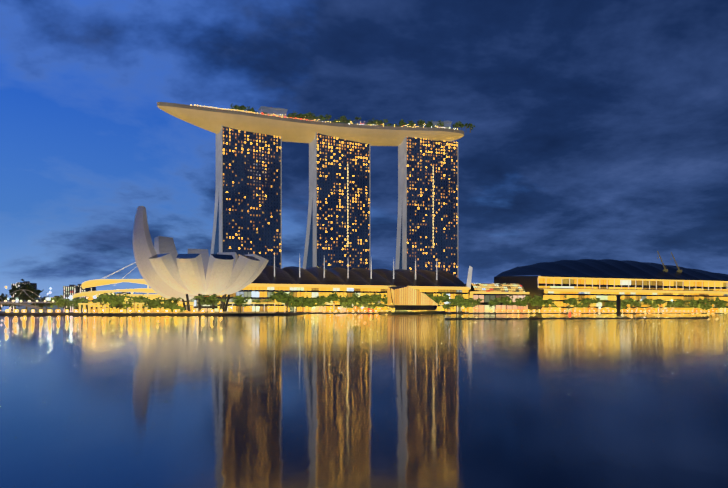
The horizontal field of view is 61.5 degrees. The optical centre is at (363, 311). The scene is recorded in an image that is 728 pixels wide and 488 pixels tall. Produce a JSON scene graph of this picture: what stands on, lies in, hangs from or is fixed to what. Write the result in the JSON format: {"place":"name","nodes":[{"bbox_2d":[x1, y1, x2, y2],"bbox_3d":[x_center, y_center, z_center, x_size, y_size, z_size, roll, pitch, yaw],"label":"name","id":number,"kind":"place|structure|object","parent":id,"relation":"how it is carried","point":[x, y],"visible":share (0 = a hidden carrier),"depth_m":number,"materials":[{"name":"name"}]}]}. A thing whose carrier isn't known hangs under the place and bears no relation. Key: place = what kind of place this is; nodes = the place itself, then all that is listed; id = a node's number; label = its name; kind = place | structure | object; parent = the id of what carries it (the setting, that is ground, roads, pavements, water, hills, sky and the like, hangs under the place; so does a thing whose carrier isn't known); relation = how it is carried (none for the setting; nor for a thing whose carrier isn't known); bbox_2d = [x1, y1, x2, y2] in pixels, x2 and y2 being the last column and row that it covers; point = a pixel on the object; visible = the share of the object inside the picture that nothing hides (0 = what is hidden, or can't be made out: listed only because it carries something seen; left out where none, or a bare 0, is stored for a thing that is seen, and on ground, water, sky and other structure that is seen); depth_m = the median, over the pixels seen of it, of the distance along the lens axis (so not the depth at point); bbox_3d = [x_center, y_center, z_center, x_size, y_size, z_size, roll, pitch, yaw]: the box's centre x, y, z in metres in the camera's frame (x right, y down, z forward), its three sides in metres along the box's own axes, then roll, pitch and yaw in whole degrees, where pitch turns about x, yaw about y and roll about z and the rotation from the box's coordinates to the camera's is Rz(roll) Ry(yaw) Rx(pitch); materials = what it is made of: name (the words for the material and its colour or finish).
{"place":"outdoors","nodes":[
{"label":"outdoors","id":0,"kind":"place"},
{"bbox_2d":[210,125,281,268],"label":"hotel tower","id":1,"kind":"structure","parent":0,"point":[248,208],"depth_m":618.56,"materials":[{"name":"blue glass"}]},
{"bbox_2d":[258,106,287,117],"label":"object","id":2,"kind":"structure","parent":0,"point":[274,111],"depth_m":627.61,"materials":[{"name":"grey"}]},
{"bbox_2d":[157,102,463,145],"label":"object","id":3,"kind":"structure","parent":0,"point":[213,120],"depth_m":633.70,"materials":[{"name":"beige metal"}]},
{"bbox_2d":[231,104,474,132],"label":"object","id":4,"kind":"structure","parent":3,"relation":"on","point":[401,123],"depth_m":653.86,"materials":[{"name":"green plant"}]},
{"bbox_2d":[432,121,451,128],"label":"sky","id":5,"kind":"structure","parent":3,"relation":"on","point":[447,124],"depth_m":664.17,"materials":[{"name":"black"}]},
{"bbox_2d":[194,105,457,129],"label":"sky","id":6,"kind":"structure","parent":0,"point":[306,119],"depth_m":631.12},
{"bbox_2d":[303,132,369,269],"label":"hotel tower","id":7,"kind":"structure","parent":0,"point":[338,229],"depth_m":652.69,"materials":[{"name":"blue glass"}]},
{"bbox_2d":[0,314,727,487],"bbox_3d":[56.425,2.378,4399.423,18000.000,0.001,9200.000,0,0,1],"label":"bay water","id":8,"kind":"structure","parent":0,"point":[370,401],"depth_m":16.08,"materials":[{"name":"blue liquid"}]},
{"bbox_2d":[445,296,708,318],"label":"pontoons and mooring","id":9,"kind":"object","parent":8,"relation":"on","point":[618,304],"visible":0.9,"depth_m":191.25,"materials":[{"name":"metal"}]},
{"bbox_2d":[0,311,727,315],"bbox_3d":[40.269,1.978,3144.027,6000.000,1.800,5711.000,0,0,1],"label":"seawall","id":10,"kind":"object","parent":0,"point":[37,313],"depth_m":324.24,"materials":[{"name":"concrete"}]},
{"bbox_2d":[0,279,52,311],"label":"bank trees","id":11,"kind":"object","parent":10,"relation":"on","point":[22,296],"visible":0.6,"depth_m":540.91,"materials":[{"name":"green plant"}]},
{"bbox_2d":[0,290,57,312],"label":"bridge","id":12,"kind":"structure","parent":10,"relation":"on","point":[20,303],"depth_m":430.83,"materials":[{"name":"metal"}]},
{"bbox_2d":[16,297,63,310],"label":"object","id":13,"kind":"structure","parent":10,"relation":"on","point":[23,308],"depth_m":804.44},
{"bbox_2d":[17,297,94,312],"bbox_3d":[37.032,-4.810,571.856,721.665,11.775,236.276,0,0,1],"label":"street lamps","id":14,"kind":"object","parent":10,"relation":"on","point":[68,306],"visible":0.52,"depth_m":472.69,"materials":[{"name":"white"}]},
{"bbox_2d":[0,281,130,311],"bbox_3d":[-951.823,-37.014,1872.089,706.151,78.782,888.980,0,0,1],"label":"distant buildings","id":15,"kind":"structure","parent":10,"relation":"on","point":[69,291],"depth_m":1441.16,"materials":[{"name":"black"}]},
{"bbox_2d":[79,303,179,312],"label":"colonnade","id":16,"kind":"object","parent":10,"relation":"on","point":[140,307],"visible":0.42,"depth_m":346.06,"materials":[{"name":"stone"}]},
{"bbox_2d":[73,262,193,312],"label":"curved-roof building","id":17,"kind":"structure","parent":10,"relation":"on","point":[91,283],"depth_m":410.28,"materials":[{"name":"yellow metal"}]},
{"bbox_2d":[88,294,185,311],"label":"link building","id":18,"kind":"structure","parent":10,"relation":"on","point":[90,297],"depth_m":467.21,"materials":[{"name":"yellow"}]},
{"bbox_2d":[132,206,275,312],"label":"lotus-shaped museum","id":19,"kind":"structure","parent":10,"relation":"on","point":[166,270],"depth_m":319.53,"materials":[{"name":"concrete"}]},
{"bbox_2d":[186,266,469,311],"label":"shoppes","id":20,"kind":"structure","parent":10,"relation":"on","point":[311,282],"depth_m":508.88,"materials":[{"name":"black"}]},
{"bbox_2d":[248,252,471,288],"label":"masts","id":21,"kind":"object","parent":20,"relation":"on","point":[469,278],"visible":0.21,"depth_m":538.43,"materials":[{"name":"white metal"}]},
{"bbox_2d":[190,302,473,311],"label":"shopfronts","id":22,"kind":"object","parent":10,"relation":"on","point":[314,309],"visible":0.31,"depth_m":473.75,"materials":[{"name":"yellow metal"}]},
{"bbox_2d":[7,308,692,312],"bbox_3d":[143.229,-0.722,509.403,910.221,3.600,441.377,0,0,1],"label":"quay edge lamps","id":23,"kind":"object","parent":10,"relation":"on","point":[330,310],"visible":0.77,"depth_m":456.15,"materials":[{"name":"yellow"}]},
{"bbox_2d":[48,289,727,312],"bbox_3d":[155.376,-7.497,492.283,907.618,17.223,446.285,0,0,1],"label":"waterfront trees","id":24,"kind":"object","parent":10,"relation":"on","point":[288,300],"visible":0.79,"depth_m":482.65,"materials":[{"name":"green plant"}]},
{"bbox_2d":[378,286,444,313],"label":"crystal pavilion","id":25,"kind":"structure","parent":10,"relation":"on","point":[405,300],"depth_m":426.79,"materials":[{"name":"yellow glass"}]},
{"bbox_2d":[125,296,722,312],"bbox_3d":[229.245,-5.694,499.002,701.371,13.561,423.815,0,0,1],"label":"promenade palms","id":26,"kind":"object","parent":10,"relation":"on","point":[133,299],"visible":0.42,"depth_m":310.48,"materials":[{"name":"green plant"}]},
{"bbox_2d":[395,136,457,277],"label":"hotel tower","id":27,"kind":"structure","parent":10,"relation":"on","point":[427,229],"depth_m":666.34,"materials":[{"name":"blue glass"}]},
{"bbox_2d":[469,292,528,311],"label":"low building","id":28,"kind":"structure","parent":10,"relation":"on","point":[487,297],"depth_m":559.24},
{"bbox_2d":[465,283,524,291],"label":"boutique arch canopy","id":29,"kind":"object","parent":28,"relation":"on","point":[484,287],"visible":0.71,"depth_m":563.90,"materials":[{"name":"yellow glass"}]},
{"bbox_2d":[494,276,727,311],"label":"convention center","id":30,"kind":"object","parent":10,"relation":"on","point":[556,289],"depth_m":601.29,"materials":[{"name":"yellow glass"}]},
{"bbox_2d":[495,259,727,280],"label":"domed roof","id":31,"kind":"structure","parent":30,"relation":"on","point":[605,268],"depth_m":634.79,"materials":[{"name":"black metal"}]},
{"bbox_2d":[569,251,708,289],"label":"columns","id":32,"kind":"structure","parent":30,"relation":"attached to","point":[678,270],"depth_m":630.02,"materials":[{"name":"white"}]}
]}

